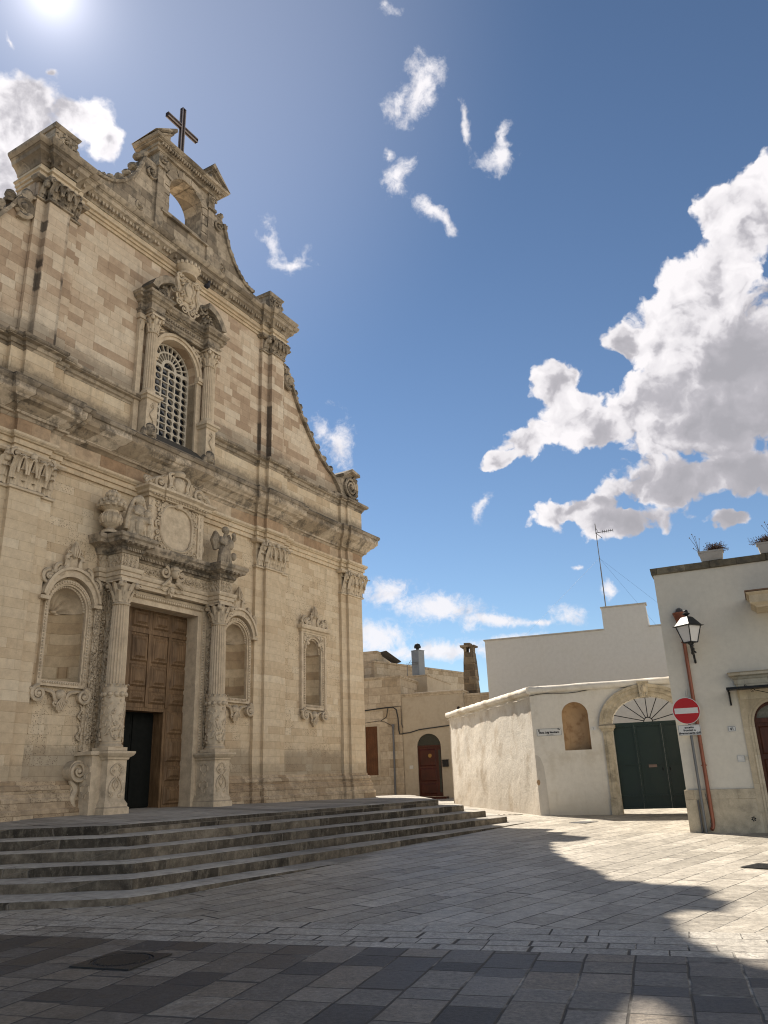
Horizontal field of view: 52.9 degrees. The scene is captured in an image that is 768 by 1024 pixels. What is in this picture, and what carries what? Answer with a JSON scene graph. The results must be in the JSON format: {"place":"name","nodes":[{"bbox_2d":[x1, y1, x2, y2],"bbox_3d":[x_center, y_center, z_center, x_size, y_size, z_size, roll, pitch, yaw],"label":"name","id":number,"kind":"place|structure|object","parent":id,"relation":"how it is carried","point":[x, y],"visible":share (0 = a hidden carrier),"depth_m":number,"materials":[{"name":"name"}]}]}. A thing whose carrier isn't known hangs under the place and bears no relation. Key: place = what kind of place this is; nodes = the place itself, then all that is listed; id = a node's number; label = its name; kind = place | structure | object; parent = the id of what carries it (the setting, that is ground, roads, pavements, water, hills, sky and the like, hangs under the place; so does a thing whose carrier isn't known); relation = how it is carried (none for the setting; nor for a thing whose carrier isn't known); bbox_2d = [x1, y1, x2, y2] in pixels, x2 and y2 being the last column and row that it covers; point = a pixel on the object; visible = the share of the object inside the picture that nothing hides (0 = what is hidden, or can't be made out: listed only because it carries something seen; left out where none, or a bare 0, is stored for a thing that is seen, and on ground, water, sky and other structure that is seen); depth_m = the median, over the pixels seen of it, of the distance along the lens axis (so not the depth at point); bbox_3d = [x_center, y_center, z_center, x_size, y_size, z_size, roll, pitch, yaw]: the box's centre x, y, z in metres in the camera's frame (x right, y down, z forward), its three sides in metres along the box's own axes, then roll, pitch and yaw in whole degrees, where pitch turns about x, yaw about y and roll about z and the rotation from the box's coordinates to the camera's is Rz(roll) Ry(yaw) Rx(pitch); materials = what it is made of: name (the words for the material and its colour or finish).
{"place":"outdoors","nodes":[
{"label":"outdoors","id":0,"kind":"place"},
{"bbox_2d":[0,798,767,1023],"bbox_3d":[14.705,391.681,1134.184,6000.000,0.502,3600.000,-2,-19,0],"label":"piazza ground","id":1,"kind":"structure","parent":0,"point":[644,916],"depth_m":8.08,"materials":[{"name":"grey stone"}]},
{"bbox_2d":[69,951,171,970],"bbox_3d":[-2.558,4.376,7.538,0.680,0.013,0.680,-9,-20,19],"label":"manhole cover","id":2,"kind":"object","parent":1,"relation":"on","point":[123,960],"visible":1,"depth_m":7.49,"materials":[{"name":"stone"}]},
{"bbox_2d":[0,121,379,821],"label":"church","id":3,"kind":"structure","parent":1,"relation":"on","point":[172,661],"depth_m":20.55,"materials":[{"name":"stone"}]},
{"bbox_2d":[97,489,126,533],"bbox_3d":[-6.623,-0.006,18.765,0.710,1.130,0.730,-13,-22,28],"label":"stone urn","id":4,"kind":"object","parent":3,"relation":"on","point":[111,504],"visible":0.97,"depth_m":18.57,"materials":[{"name":"beige stone"}]},
{"bbox_2d":[124,495,152,538],"bbox_3d":[-6.106,0.126,19.279,0.684,1.177,0.680,3,-20,-14],"label":"veiled statue","id":5,"kind":"object","parent":3,"relation":"on","point":[138,518],"visible":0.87,"depth_m":19.06,"materials":[{"name":"stone"}]},
{"bbox_2d":[121,606,186,808],"bbox_3d":[-6.135,4.943,19.483,0.495,4.980,2.720,-13,-22,28],"label":"wooden door","id":6,"kind":"structure","parent":3,"relation":"in","point":[156,646],"depth_m":19.69,"materials":[{"name":"brown wood"}]},
{"bbox_2d":[154,344,188,446],"bbox_3d":[-6.328,-3.375,22.273,0.230,3.370,1.900,-13,-22,28],"label":"tracery window","id":7,"kind":"structure","parent":3,"relation":"in","point":[170,379],"depth_m":22.44,"materials":[{"name":"white glass"}]},
{"bbox_2d":[166,107,197,151],"bbox_3d":[-6.634,-12.105,25.270,0.130,2.760,1.350,-13,-22,28],"label":"metal cross","id":8,"kind":"object","parent":3,"relation":"on","point":[180,125],"visible":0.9,"depth_m":25.38,"materials":[{"name":"grey metal"}]},
{"bbox_2d":[204,281,210,288],"bbox_3d":[-5.582,-7.085,24.224,0.381,0.292,0.145,-13,-22,28],"label":"pigeon","id":9,"kind":"object","parent":3,"relation":"on","point":[207,286],"visible":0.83,"depth_m":24.15,"materials":[{"name":"grey"}]},
{"bbox_2d":[210,527,236,562],"bbox_3d":[-4.522,0.962,21.846,0.445,1.171,0.830,-13,-22,28],"label":"angel statue","id":10,"kind":"object","parent":3,"relation":"on","point":[224,544],"visible":0.86,"depth_m":21.70,"materials":[{"name":"stone"}]},
{"bbox_2d":[0,795,528,910],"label":"stone staircase","id":11,"kind":"structure","parent":1,"relation":"on","point":[136,855],"depth_m":13.97,"materials":[{"name":"grey stone"}]},
{"bbox_2d":[364,675,417,795],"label":"stone house","id":12,"kind":"structure","parent":1,"relation":"on","point":[384,738],"depth_m":41.47,"materials":[{"name":"beige stone"}]},
{"bbox_2d":[365,724,383,779],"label":"window frame","id":13,"kind":"structure","parent":12,"relation":"in","point":[373,759],"depth_m":41.38,"materials":[{"name":"brown wood"}]},
{"bbox_2d":[363,651,463,689],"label":"back house","id":14,"kind":"structure","parent":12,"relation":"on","point":[379,664],"depth_m":48.11,"materials":[{"name":"beige stone"}]},
{"bbox_2d":[405,643,450,692],"bbox_3d":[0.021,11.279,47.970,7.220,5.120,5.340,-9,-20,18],"label":"chimney","id":15,"kind":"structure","parent":12,"relation":"on","point":[427,683],"depth_m":45.48,"materials":[{"name":"stone"}]},
{"bbox_2d":[401,643,488,798],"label":"rendered house","id":16,"kind":"structure","parent":1,"relation":"on","point":[427,752],"depth_m":40.67,"materials":[{"name":"beige paint"}]},
{"bbox_2d":[417,734,448,798],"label":"door","id":17,"kind":"structure","parent":16,"relation":"in","point":[429,746],"depth_m":40.21,"materials":[{"name":"red wood"}]},
{"bbox_2d":[445,677,685,815],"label":"courtyard wall","id":18,"kind":"structure","parent":1,"relation":"on","point":[504,757],"depth_m":23.80,"materials":[{"name":"white paint"}]},
{"bbox_2d":[536,728,561,736],"bbox_3d":[5.143,6.856,24.046,0.770,0.225,0.014,-9,-20,18],"label":"street name sign","id":19,"kind":"object","parent":18,"relation":"attached to","point":[550,732],"visible":1,"depth_m":24.04,"materials":[{"name":"white ceramic"}]},
{"bbox_2d":[483,602,674,797],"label":"white building","id":20,"kind":"structure","parent":1,"relation":"on","point":[626,643],"depth_m":31.08,"materials":[{"name":"white paint"}]},
{"bbox_2d":[536,525,651,623],"bbox_3d":[8.910,2.667,32.496,6.207,4.752,0.987,-8,-20,17],"label":"television antenna","id":21,"kind":"object","parent":20,"relation":"on","point":[600,566],"visible":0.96,"depth_m":32.89,"materials":[{"name":"metal"}]},
{"bbox_2d":[570,821,597,823],"bbox_3d":[5.345,8.307,20.657,0.600,0.029,0.520,14,-25,-39],"label":"cover plate","id":22,"kind":"object","parent":1,"relation":"on","point":[584,822],"visible":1,"depth_m":20.55,"materials":[{"name":"metal"}]},
{"bbox_2d":[672,697,707,832],"bbox_3d":[7.042,5.817,17.448,0.600,3.170,0.090,-9,-20,20],"label":"no entry sign","id":23,"kind":"object","parent":1,"relation":"on","point":[685,710],"visible":1,"depth_m":17.74,"materials":[{"name":"red metal"}]},
{"bbox_2d":[650,553,767,832],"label":"white house","id":24,"kind":"structure","parent":1,"relation":"on","point":[722,682],"depth_m":17.77,"materials":[{"name":"paint"}]},
{"bbox_2d":[673,610,703,662],"bbox_3d":[7.168,2.918,18.023,0.769,1.238,0.661,8,-21,-26],"label":"street lamp","id":25,"kind":"object","parent":24,"relation":"attached to","point":[686,626],"visible":1,"depth_m":17.85,"materials":[{"name":"metal"}]},
{"bbox_2d":[689,534,728,561],"bbox_3d":[7.958,0.844,18.878,0.863,0.758,0.540,-11,-21,24],"label":"planter","id":26,"kind":"object","parent":24,"relation":"on","point":[715,551],"visible":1,"depth_m":18.71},
{"bbox_2d":[727,726,735,731],"bbox_3d":[7.875,4.907,17.472,0.168,0.118,0.015,-11,-21,24],"label":"house number plate","id":27,"kind":"object","parent":24,"relation":"attached to","point":[731,728],"visible":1,"depth_m":17.47,"materials":[{"name":"white ceramic"}]},
{"bbox_2d":[748,521,767,553],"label":"planter","id":28,"kind":"object","parent":24,"relation":"on","point":[762,544],"visible":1,"depth_m":18.28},
{"bbox_2d":[754,702,767,792],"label":"door","id":29,"kind":"structure","parent":24,"relation":"in","point":[761,715],"depth_m":17.30,"materials":[{"name":"brown wood"}]},
{"bbox_2d":[741,863,767,868],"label":"drain grate","id":30,"kind":"object","parent":1,"relation":"on","point":[761,865],"visible":1,"depth_m":12.03,"materials":[{"name":"metal"}]},
{"bbox_2d":[0,0,767,691],"label":"sky","id":31,"kind":"structure","parent":0,"point":[517,250],"materials":[{"name":"blue"}]}
]}

